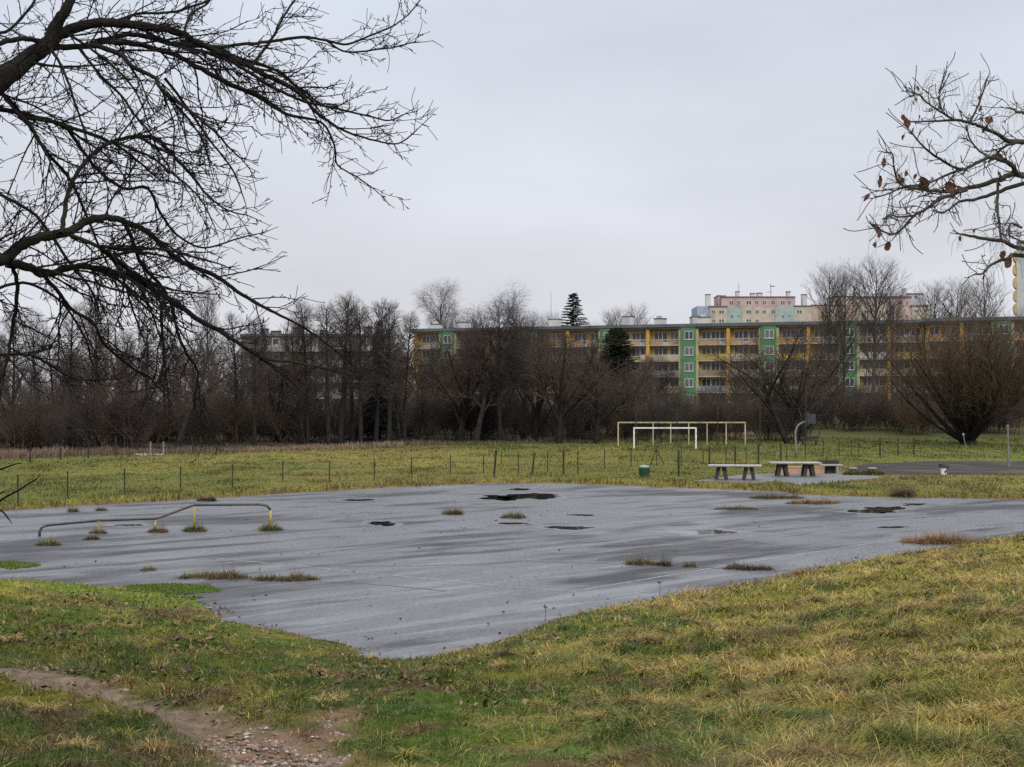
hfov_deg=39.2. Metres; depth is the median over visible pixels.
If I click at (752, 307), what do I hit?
apartment block
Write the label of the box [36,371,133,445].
shrub
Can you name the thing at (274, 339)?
window
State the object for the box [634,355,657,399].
bare tree
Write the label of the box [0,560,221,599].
moss
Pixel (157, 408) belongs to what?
shrub
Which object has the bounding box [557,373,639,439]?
shrub
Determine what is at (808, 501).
grass tuft
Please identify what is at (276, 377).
bare tree
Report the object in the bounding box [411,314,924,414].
apartment block
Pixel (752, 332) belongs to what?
window
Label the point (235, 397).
bare tree
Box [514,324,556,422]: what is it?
bare tree
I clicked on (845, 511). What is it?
damp asphalt
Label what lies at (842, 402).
shrub
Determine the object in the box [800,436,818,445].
park bench
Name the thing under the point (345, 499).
damp asphalt
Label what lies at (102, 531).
grass tuft
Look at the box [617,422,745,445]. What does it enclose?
goal frame
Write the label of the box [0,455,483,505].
wire fence
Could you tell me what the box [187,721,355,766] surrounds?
brick rubble
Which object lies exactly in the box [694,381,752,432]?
shrub
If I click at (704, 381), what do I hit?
window
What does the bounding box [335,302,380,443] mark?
bare tree
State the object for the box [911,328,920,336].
window
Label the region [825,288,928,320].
apartment block
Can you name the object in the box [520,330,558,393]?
bare tree
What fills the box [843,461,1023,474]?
cinder pitch
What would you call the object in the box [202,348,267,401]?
bare tree
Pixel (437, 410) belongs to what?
shrub
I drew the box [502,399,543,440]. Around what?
shrub
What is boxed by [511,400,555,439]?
shrub
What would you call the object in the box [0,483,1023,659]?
asphalt court
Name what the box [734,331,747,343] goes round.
balcony door
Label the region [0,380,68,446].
shrub
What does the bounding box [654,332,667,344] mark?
balcony door
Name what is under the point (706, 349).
window
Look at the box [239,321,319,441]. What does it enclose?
bare tree
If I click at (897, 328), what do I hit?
balcony door
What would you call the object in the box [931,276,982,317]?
bare tree
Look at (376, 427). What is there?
bare tree
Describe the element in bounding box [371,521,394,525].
puddle water
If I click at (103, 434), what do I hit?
shrub
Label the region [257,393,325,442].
shrub
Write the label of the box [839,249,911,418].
bare tree
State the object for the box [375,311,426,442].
bare tree
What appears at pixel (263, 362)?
bare tree
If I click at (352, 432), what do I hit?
bare tree
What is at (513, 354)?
bare tree
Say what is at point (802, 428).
bare tree
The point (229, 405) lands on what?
shrub
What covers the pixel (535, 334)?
bare tree
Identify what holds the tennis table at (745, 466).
on the concrete pad
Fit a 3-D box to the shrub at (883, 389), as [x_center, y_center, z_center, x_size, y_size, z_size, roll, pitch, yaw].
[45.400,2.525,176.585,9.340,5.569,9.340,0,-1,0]
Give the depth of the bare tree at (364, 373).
189.27 m
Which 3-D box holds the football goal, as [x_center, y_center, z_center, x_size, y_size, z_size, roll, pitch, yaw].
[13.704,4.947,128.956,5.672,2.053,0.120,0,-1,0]
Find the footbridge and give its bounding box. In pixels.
[134,442,163,455]
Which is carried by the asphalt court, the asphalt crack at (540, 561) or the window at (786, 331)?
the asphalt crack at (540, 561)
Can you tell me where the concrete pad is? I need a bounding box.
[697,473,883,484]
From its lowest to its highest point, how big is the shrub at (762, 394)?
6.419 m
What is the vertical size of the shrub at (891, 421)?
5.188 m
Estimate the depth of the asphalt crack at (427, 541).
42.66 m
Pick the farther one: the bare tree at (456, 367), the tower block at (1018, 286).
the tower block at (1018, 286)
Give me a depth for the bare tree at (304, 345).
139.44 m
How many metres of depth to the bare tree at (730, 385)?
191.09 m
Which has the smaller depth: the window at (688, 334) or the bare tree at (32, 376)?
the bare tree at (32, 376)
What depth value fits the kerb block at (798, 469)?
82.70 m
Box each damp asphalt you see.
[104,523,152,526]
[331,498,380,501]
[356,519,402,527]
[473,495,515,500]
[476,491,575,500]
[487,522,543,525]
[502,487,539,490]
[529,525,607,530]
[554,513,600,516]
[648,528,755,535]
[836,510,892,513]
[851,505,916,512]
[865,525,919,528]
[893,502,937,506]
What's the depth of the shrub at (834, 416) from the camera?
172.71 m
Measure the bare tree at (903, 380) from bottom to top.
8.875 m
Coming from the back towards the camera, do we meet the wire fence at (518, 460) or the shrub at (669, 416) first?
the shrub at (669, 416)
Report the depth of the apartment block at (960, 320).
235.93 m
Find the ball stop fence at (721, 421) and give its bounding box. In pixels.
[636,396,805,445]
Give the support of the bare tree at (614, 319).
on the ground at (188, 722)
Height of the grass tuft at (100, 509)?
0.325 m
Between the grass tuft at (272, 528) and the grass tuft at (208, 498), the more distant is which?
the grass tuft at (208, 498)
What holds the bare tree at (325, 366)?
on the ground at (188, 722)
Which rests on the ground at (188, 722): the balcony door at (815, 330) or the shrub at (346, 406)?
the shrub at (346, 406)
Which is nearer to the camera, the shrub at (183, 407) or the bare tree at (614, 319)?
the shrub at (183, 407)
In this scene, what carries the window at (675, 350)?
in the apartment block at (678, 343)
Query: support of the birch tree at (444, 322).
on the ground at (188, 722)
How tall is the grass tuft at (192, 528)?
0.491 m
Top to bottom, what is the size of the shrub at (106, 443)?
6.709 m
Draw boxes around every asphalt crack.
[28,529,291,542]
[194,577,443,590]
[309,528,557,553]
[338,560,771,571]
[591,515,948,547]
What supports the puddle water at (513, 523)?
on the damp asphalt at (495, 523)
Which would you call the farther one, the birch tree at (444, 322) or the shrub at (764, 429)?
the birch tree at (444, 322)
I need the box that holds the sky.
[0,0,1023,403]
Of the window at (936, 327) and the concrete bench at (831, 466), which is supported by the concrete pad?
the concrete bench at (831, 466)
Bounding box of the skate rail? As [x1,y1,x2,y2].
[38,503,271,535]
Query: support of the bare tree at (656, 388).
on the ground at (188, 722)
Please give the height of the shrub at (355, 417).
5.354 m
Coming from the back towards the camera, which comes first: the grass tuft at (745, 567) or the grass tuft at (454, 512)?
the grass tuft at (454, 512)
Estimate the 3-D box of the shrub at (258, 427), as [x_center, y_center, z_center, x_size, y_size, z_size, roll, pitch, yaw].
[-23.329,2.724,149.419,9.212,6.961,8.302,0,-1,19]
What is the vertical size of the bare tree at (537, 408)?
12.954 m
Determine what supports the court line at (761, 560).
on the asphalt court
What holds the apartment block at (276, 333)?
on the ground at (188, 722)
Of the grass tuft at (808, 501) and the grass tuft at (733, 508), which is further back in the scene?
the grass tuft at (808, 501)
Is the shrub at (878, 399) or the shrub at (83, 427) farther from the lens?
the shrub at (878, 399)
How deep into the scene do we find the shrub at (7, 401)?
145.65 m
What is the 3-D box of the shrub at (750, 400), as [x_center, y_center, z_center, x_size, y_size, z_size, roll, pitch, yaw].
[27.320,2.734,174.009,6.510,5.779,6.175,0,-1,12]
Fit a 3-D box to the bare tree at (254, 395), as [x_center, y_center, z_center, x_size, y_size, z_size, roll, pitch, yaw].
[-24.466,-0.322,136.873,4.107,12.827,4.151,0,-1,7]
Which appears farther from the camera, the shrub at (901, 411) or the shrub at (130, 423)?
the shrub at (901, 411)
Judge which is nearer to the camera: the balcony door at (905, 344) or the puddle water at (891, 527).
the puddle water at (891, 527)
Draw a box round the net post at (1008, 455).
[1007,425,1009,466]
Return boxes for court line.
[216,558,575,591]
[581,525,994,589]
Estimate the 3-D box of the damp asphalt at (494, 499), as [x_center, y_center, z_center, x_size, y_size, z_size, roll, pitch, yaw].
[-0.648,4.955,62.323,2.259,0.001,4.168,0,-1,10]
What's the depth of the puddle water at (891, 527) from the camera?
47.46 m
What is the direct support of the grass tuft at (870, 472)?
on the ground at (188, 722)
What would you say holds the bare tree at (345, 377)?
on the ground at (188, 722)
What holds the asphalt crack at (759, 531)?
on the asphalt court
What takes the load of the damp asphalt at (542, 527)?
on the asphalt court
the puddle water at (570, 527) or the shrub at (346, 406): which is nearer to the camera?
the puddle water at (570, 527)
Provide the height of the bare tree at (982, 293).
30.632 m
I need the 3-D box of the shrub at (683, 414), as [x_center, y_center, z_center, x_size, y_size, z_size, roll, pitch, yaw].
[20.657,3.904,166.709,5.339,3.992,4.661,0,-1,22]
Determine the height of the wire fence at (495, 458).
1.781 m
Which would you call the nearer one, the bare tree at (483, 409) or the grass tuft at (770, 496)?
the grass tuft at (770, 496)
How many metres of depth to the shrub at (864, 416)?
168.76 m
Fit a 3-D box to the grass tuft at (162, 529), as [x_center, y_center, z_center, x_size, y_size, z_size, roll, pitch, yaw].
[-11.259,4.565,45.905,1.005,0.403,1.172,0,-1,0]
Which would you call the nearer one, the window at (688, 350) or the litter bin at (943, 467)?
the litter bin at (943, 467)
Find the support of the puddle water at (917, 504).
on the damp asphalt at (926, 504)
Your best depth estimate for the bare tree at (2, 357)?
177.31 m
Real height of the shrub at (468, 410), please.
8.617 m
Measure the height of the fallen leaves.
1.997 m
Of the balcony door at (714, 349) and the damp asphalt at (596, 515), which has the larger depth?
the balcony door at (714, 349)
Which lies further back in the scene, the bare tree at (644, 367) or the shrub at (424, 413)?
the bare tree at (644, 367)
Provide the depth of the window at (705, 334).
254.74 m
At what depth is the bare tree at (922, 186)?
6.29 m
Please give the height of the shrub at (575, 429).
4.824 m
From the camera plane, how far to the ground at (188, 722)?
20.90 m
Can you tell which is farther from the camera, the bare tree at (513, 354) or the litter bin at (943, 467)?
the bare tree at (513, 354)
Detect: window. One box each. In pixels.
[272,338,278,344]
[444,335,450,343]
[670,332,678,339]
[670,347,678,353]
[670,363,678,369]
[684,347,693,355]
[684,363,693,371]
[685,331,693,339]
[685,379,692,386]
[702,331,710,339]
[702,347,710,353]
[702,363,710,369]
[702,379,710,385]
[749,330,757,338]
[764,330,773,338]
[765,346,773,354]
[782,330,789,338]
[845,378,854,386]
[863,378,871,384]
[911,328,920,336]
[929,326,938,333]
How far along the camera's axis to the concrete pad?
77.24 m
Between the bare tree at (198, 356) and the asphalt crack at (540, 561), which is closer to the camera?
the asphalt crack at (540, 561)
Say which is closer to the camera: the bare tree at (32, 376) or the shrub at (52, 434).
the shrub at (52, 434)
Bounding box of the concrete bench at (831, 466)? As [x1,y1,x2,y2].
[817,460,842,472]
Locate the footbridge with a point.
(150, 450)
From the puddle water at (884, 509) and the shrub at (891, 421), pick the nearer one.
the puddle water at (884, 509)
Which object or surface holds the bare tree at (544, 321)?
on the ground at (188, 722)
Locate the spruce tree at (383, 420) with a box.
[355,321,409,440]
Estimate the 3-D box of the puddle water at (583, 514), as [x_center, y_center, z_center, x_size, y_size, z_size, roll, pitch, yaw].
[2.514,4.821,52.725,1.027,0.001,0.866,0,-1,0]
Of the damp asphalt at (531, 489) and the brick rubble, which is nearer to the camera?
the brick rubble
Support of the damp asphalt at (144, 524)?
on the asphalt court
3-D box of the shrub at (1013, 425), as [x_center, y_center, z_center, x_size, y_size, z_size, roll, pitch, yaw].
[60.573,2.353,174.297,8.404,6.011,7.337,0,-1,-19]
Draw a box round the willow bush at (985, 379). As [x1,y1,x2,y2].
[853,293,1023,444]
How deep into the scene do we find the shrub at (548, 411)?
166.18 m
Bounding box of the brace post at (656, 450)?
[650,448,663,465]
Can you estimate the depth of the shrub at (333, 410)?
143.40 m
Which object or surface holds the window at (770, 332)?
in the apartment block at (678, 343)
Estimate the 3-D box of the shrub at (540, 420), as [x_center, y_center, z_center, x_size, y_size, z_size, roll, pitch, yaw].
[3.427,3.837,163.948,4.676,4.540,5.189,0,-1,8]
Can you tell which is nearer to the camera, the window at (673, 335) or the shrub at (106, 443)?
the shrub at (106, 443)
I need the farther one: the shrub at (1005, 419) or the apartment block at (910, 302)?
the apartment block at (910, 302)
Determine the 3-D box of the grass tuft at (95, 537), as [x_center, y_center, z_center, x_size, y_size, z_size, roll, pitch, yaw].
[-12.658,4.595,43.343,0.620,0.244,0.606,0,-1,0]
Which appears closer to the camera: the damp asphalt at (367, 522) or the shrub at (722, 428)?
the damp asphalt at (367, 522)
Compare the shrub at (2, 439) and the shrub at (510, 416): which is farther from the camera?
the shrub at (510, 416)
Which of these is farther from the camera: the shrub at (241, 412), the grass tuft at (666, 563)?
the shrub at (241, 412)
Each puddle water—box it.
[115,524,142,525]
[346,499,373,500]
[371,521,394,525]
[483,496,512,499]
[495,493,558,499]
[499,522,526,523]
[508,488,528,489]
[547,526,594,529]
[571,514,594,515]
[669,529,736,534]
[848,511,879,512]
[861,506,905,511]
[877,526,903,527]
[905,503,924,505]
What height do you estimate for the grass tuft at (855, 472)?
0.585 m
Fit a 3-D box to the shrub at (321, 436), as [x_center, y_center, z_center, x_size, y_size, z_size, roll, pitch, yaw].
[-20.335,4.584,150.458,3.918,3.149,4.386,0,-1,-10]
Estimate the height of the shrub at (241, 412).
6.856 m
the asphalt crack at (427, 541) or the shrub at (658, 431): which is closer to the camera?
the asphalt crack at (427, 541)
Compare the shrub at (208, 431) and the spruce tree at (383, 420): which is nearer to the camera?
the shrub at (208, 431)
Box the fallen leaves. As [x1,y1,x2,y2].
[0,508,1022,766]
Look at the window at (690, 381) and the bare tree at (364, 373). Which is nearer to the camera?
the bare tree at (364, 373)
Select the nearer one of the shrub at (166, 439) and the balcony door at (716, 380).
the shrub at (166, 439)
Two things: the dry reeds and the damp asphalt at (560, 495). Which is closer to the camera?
the damp asphalt at (560, 495)
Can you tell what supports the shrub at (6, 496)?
on the ground at (188, 722)
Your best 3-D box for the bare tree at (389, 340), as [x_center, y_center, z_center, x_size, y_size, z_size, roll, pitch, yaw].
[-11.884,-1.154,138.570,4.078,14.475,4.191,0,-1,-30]
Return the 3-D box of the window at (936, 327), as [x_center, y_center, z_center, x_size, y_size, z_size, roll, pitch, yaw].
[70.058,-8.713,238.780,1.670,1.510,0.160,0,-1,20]
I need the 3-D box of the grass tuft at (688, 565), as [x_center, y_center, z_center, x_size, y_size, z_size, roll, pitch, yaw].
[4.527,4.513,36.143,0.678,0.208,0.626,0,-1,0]
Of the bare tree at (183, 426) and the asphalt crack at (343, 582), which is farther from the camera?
the bare tree at (183, 426)
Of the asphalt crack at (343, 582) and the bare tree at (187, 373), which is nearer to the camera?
the asphalt crack at (343, 582)
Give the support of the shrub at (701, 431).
on the ground at (188, 722)
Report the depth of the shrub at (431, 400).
165.05 m
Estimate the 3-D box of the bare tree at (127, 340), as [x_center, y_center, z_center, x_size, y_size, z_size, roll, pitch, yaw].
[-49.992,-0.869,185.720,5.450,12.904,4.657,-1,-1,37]
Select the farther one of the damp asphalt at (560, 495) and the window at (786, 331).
the window at (786, 331)
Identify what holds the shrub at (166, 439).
on the ground at (188, 722)
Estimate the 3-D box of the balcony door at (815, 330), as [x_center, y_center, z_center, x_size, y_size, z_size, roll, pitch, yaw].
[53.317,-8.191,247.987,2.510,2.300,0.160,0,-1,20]
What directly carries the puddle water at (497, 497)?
on the damp asphalt at (560, 495)
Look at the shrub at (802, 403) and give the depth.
156.95 m
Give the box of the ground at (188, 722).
[0,404,1023,766]
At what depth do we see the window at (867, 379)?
245.28 m
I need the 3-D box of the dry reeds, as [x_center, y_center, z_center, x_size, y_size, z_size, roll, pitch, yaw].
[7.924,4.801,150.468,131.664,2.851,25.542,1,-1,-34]
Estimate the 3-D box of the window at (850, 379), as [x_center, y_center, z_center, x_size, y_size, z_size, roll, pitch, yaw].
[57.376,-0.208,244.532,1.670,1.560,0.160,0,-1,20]
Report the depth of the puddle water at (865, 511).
54.48 m
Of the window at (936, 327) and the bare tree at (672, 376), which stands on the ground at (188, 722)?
the bare tree at (672, 376)
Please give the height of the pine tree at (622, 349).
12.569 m
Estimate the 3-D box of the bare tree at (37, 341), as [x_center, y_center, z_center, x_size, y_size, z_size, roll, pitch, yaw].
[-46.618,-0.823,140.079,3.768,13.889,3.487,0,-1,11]
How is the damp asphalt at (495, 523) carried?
on the asphalt court
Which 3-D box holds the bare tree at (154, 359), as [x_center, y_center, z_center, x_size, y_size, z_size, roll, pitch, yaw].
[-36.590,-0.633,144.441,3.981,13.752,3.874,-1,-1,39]
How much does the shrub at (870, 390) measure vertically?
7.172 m
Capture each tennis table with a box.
[708,464,761,479]
[768,461,821,475]
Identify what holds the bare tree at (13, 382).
on the ground at (188, 722)
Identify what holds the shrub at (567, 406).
on the ground at (188, 722)
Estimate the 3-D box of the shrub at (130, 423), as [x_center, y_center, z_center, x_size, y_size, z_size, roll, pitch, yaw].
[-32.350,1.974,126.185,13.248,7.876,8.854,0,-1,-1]
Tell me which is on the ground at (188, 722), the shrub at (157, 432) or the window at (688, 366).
the shrub at (157, 432)
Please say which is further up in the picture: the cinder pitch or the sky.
the sky
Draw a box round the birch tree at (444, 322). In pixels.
[410,275,471,345]
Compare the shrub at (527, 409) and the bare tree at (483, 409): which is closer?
the bare tree at (483, 409)
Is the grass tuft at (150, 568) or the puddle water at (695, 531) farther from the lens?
the puddle water at (695, 531)
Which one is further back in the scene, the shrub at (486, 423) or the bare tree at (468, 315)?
the bare tree at (468, 315)
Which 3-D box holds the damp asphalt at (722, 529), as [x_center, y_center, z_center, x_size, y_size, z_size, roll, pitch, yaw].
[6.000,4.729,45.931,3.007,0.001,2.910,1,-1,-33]
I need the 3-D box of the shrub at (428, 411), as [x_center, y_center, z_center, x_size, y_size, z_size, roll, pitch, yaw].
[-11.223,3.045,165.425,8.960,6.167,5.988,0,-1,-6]
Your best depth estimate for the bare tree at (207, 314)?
155.95 m
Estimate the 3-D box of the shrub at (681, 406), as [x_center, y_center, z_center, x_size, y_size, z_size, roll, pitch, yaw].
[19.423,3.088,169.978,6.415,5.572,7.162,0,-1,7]
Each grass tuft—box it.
[31,534,63,545]
[62,502,82,511]
[83,533,100,539]
[87,527,108,533]
[95,503,106,510]
[139,565,155,571]
[147,524,167,532]
[173,564,254,580]
[181,521,208,531]
[197,493,216,500]
[245,566,327,581]
[257,517,284,530]
[440,508,463,514]
[499,509,527,518]
[622,555,662,565]
[658,552,676,565]
[682,560,700,566]
[714,505,758,509]
[722,559,778,570]
[749,491,804,498]
[785,495,843,504]
[840,467,864,474]
[861,467,887,474]
[884,478,919,497]
[893,528,976,543]
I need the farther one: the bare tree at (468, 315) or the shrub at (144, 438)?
the bare tree at (468, 315)
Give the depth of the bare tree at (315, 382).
173.04 m
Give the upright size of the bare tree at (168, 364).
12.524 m
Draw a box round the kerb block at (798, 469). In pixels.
[780,466,824,473]
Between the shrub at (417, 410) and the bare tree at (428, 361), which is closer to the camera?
the shrub at (417, 410)
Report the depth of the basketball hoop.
107.20 m
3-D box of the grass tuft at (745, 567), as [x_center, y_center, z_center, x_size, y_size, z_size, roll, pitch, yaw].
[5.814,4.445,35.592,1.536,0.329,0.908,0,-1,0]
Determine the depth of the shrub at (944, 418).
166.21 m
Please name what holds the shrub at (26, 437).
on the ground at (188, 722)
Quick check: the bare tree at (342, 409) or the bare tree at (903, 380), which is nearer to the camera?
the bare tree at (342, 409)
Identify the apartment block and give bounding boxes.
[240,326,375,410]
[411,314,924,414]
[689,291,824,323]
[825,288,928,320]
[921,316,1023,388]
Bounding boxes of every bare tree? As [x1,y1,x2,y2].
[0,0,443,462]
[0,313,34,446]
[0,332,40,405]
[0,334,11,399]
[12,306,50,443]
[21,362,46,405]
[37,329,74,402]
[49,335,149,408]
[50,300,88,445]
[59,323,167,442]
[67,288,119,445]
[111,329,141,389]
[114,359,130,391]
[128,312,165,443]
[141,347,159,387]
[150,323,231,399]
[152,334,188,401]
[167,325,258,446]
[173,338,232,395]
[190,281,224,438]
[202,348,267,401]
[217,310,252,444]
[232,317,276,445]
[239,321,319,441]
[248,336,278,433]
[256,346,300,412]
[267,299,324,444]
[305,299,349,444]
[307,358,322,405]
[316,331,341,413]
[321,290,367,443]
[332,299,370,442]
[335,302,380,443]
[337,352,349,404]
[353,350,371,404]
[361,297,399,442]
[366,298,408,442]
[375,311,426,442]
[386,323,471,425]
[410,343,451,397]
[418,322,520,441]
[440,320,489,386]
[441,326,526,443]
[444,347,466,392]
[446,277,539,441]
[451,306,488,327]
[458,340,516,398]
[463,336,539,398]
[494,291,556,439]
[503,322,581,441]
[509,314,628,443]
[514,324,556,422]
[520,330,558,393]
[535,310,563,325]
[555,333,584,407]
[556,344,588,394]
[565,325,660,443]
[588,343,658,390]
[594,351,661,438]
[601,305,623,324]
[614,302,655,324]
[621,362,662,399]
[630,371,669,406]
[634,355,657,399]
[652,353,684,403]
[692,319,836,443]
[695,384,716,407]
[708,361,762,400]
[755,327,867,441]
[799,258,860,394]
[804,366,852,399]
[822,264,869,392]
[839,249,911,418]
[843,52,1023,299]
[877,282,908,392]
[883,361,932,395]
[910,278,959,317]
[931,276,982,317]
[963,273,1010,316]
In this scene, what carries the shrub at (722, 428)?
on the ground at (188, 722)
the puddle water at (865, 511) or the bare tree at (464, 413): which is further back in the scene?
the bare tree at (464, 413)
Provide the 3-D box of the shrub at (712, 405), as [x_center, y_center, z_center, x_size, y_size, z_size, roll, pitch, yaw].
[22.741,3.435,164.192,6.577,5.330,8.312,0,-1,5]
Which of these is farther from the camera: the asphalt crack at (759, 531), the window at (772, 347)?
the window at (772, 347)
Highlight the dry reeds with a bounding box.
[0,418,1023,458]
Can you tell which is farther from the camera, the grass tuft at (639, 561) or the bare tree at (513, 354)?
the bare tree at (513, 354)
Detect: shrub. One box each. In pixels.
[0,374,55,442]
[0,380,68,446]
[0,385,75,449]
[0,406,74,448]
[0,425,21,447]
[0,463,40,523]
[10,374,106,447]
[32,408,97,448]
[35,380,136,444]
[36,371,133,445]
[46,365,174,448]
[61,399,112,446]
[64,362,210,449]
[101,402,157,446]
[117,377,186,442]
[140,412,171,442]
[141,387,188,441]
[141,397,190,442]
[149,383,226,439]
[170,393,231,444]
[180,378,265,444]
[190,374,252,435]
[202,381,282,442]
[209,385,270,441]
[244,383,323,441]
[245,408,271,440]
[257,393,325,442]
[258,409,292,441]
[279,395,332,441]
[310,396,366,441]
[310,426,335,440]
[313,397,358,442]
[320,390,372,438]
[331,395,424,438]
[331,396,387,441]
[347,390,414,439]
[347,393,421,439]
[385,388,434,436]
[391,387,443,435]
[394,375,443,438]
[398,375,458,430]
[408,380,464,434]
[408,412,446,439]
[427,387,478,438]
[433,377,521,440]
[437,370,506,439]
[469,379,534,438]
[497,390,521,433]
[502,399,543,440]
[509,386,545,433]
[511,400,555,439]
[529,403,557,436]
[530,398,557,434]
[541,378,610,438]
[543,402,590,440]
[552,366,618,439]
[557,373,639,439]
[576,377,644,436]
[587,402,643,440]
[603,389,652,432]
[619,388,687,440]
[621,407,655,436]
[633,402,670,440]
[641,378,695,431]
[655,390,698,432]
[663,386,730,439]
[672,404,698,433]
[676,399,716,440]
[689,392,735,431]
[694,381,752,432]
[696,394,758,440]
[714,388,762,429]
[728,386,783,432]
[737,391,810,441]
[739,397,798,439]
[740,381,792,408]
[765,402,818,439]
[772,384,832,437]
[792,377,854,418]
[795,378,872,428]
[795,385,842,421]
[828,397,879,430]
[832,373,900,418]
[834,385,863,418]
[838,385,886,431]
[849,382,909,425]
[863,382,928,429]
[873,394,922,431]
[887,388,947,434]
[916,392,965,431]
[949,405,1012,433]
[986,406,1017,430]
[993,399,1023,433]
[1007,393,1023,426]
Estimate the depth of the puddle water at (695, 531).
45.62 m
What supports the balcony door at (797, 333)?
in the apartment block at (678, 343)
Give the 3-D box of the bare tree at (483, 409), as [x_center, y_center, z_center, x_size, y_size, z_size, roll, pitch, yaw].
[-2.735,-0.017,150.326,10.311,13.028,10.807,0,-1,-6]
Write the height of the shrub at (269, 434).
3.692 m
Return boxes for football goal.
[633,427,696,448]
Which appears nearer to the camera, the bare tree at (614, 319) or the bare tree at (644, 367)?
the bare tree at (644, 367)
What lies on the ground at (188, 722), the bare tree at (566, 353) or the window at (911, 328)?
the bare tree at (566, 353)
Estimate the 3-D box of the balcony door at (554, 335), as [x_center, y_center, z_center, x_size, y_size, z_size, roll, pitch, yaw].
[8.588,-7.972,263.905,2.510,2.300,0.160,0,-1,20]
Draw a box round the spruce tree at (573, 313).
[561,293,588,325]
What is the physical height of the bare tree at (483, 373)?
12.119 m
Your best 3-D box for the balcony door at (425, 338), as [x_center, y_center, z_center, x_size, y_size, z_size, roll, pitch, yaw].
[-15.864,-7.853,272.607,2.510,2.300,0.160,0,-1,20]
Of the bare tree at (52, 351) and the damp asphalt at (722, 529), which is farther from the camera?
the bare tree at (52, 351)
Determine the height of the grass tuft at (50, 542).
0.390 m
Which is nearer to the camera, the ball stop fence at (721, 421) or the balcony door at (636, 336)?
the ball stop fence at (721, 421)
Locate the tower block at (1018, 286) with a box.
[1012,240,1023,315]
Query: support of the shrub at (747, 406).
on the ground at (188, 722)
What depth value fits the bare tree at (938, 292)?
305.60 m
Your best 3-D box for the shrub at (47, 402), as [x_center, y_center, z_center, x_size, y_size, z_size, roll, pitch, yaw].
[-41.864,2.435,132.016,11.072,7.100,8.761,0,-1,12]
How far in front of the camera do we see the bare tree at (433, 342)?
180.65 m
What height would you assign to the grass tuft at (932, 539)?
0.719 m
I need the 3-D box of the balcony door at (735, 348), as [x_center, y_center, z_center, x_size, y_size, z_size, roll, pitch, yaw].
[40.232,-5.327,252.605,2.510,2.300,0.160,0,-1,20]
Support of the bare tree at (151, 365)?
on the ground at (188, 722)
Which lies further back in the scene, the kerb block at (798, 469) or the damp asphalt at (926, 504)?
the kerb block at (798, 469)
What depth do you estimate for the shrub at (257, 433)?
151.66 m
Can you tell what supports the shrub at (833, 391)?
on the ground at (188, 722)
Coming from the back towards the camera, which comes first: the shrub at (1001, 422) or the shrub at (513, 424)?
the shrub at (1001, 422)
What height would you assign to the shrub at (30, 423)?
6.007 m
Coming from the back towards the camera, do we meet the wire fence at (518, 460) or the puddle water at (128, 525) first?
the wire fence at (518, 460)
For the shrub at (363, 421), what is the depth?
149.76 m
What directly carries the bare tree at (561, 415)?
on the ground at (188, 722)
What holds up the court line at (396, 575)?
on the asphalt court
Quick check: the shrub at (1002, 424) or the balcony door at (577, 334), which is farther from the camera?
the balcony door at (577, 334)
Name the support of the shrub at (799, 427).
on the ground at (188, 722)
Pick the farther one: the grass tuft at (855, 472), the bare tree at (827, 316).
the bare tree at (827, 316)
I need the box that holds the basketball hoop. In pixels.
[794,412,815,457]
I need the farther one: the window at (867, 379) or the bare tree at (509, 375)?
the window at (867, 379)
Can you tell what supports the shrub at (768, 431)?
on the ground at (188, 722)
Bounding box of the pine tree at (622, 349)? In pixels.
[594,327,640,435]
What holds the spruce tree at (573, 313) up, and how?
on the ground at (188, 722)
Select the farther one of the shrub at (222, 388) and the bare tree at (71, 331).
the shrub at (222, 388)
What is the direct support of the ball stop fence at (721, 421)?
on the ground at (188, 722)
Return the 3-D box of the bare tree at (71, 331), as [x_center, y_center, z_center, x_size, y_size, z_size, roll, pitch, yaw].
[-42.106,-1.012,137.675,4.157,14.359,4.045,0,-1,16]
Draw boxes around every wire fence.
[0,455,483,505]
[29,436,244,461]
[493,448,631,475]
[501,451,547,473]
[678,449,702,476]
[709,443,805,463]
[823,437,914,456]
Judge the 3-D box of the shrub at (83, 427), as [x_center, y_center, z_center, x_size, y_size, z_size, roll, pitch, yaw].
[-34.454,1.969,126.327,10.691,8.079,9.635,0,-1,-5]
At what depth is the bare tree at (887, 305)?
204.81 m
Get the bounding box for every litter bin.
[639,465,649,476]
[938,464,948,474]
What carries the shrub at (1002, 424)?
on the ground at (188, 722)
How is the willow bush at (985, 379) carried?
on the ground at (188, 722)
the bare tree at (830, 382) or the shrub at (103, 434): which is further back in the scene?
the bare tree at (830, 382)
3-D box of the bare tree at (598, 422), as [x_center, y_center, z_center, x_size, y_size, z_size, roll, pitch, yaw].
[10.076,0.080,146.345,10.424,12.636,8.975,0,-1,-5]
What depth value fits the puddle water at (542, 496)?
63.24 m
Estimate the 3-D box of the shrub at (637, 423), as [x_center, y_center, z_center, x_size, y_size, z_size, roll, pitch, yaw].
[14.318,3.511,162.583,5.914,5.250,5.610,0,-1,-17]
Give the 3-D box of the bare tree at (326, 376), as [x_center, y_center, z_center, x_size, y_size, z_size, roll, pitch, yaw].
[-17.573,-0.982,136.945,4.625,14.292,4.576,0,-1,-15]
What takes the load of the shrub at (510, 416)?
on the ground at (188, 722)
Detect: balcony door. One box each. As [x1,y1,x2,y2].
[422,336,433,346]
[553,334,563,343]
[574,333,586,345]
[632,332,644,344]
[632,348,644,360]
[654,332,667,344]
[654,348,667,360]
[711,331,724,343]
[711,347,724,353]
[711,363,724,369]
[711,379,724,385]
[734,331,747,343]
[734,347,747,359]
[790,330,804,342]
[814,329,827,342]
[895,328,909,340]
[895,344,909,353]
[942,326,956,337]
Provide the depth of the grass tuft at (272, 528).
46.33 m
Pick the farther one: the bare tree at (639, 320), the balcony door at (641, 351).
the bare tree at (639, 320)

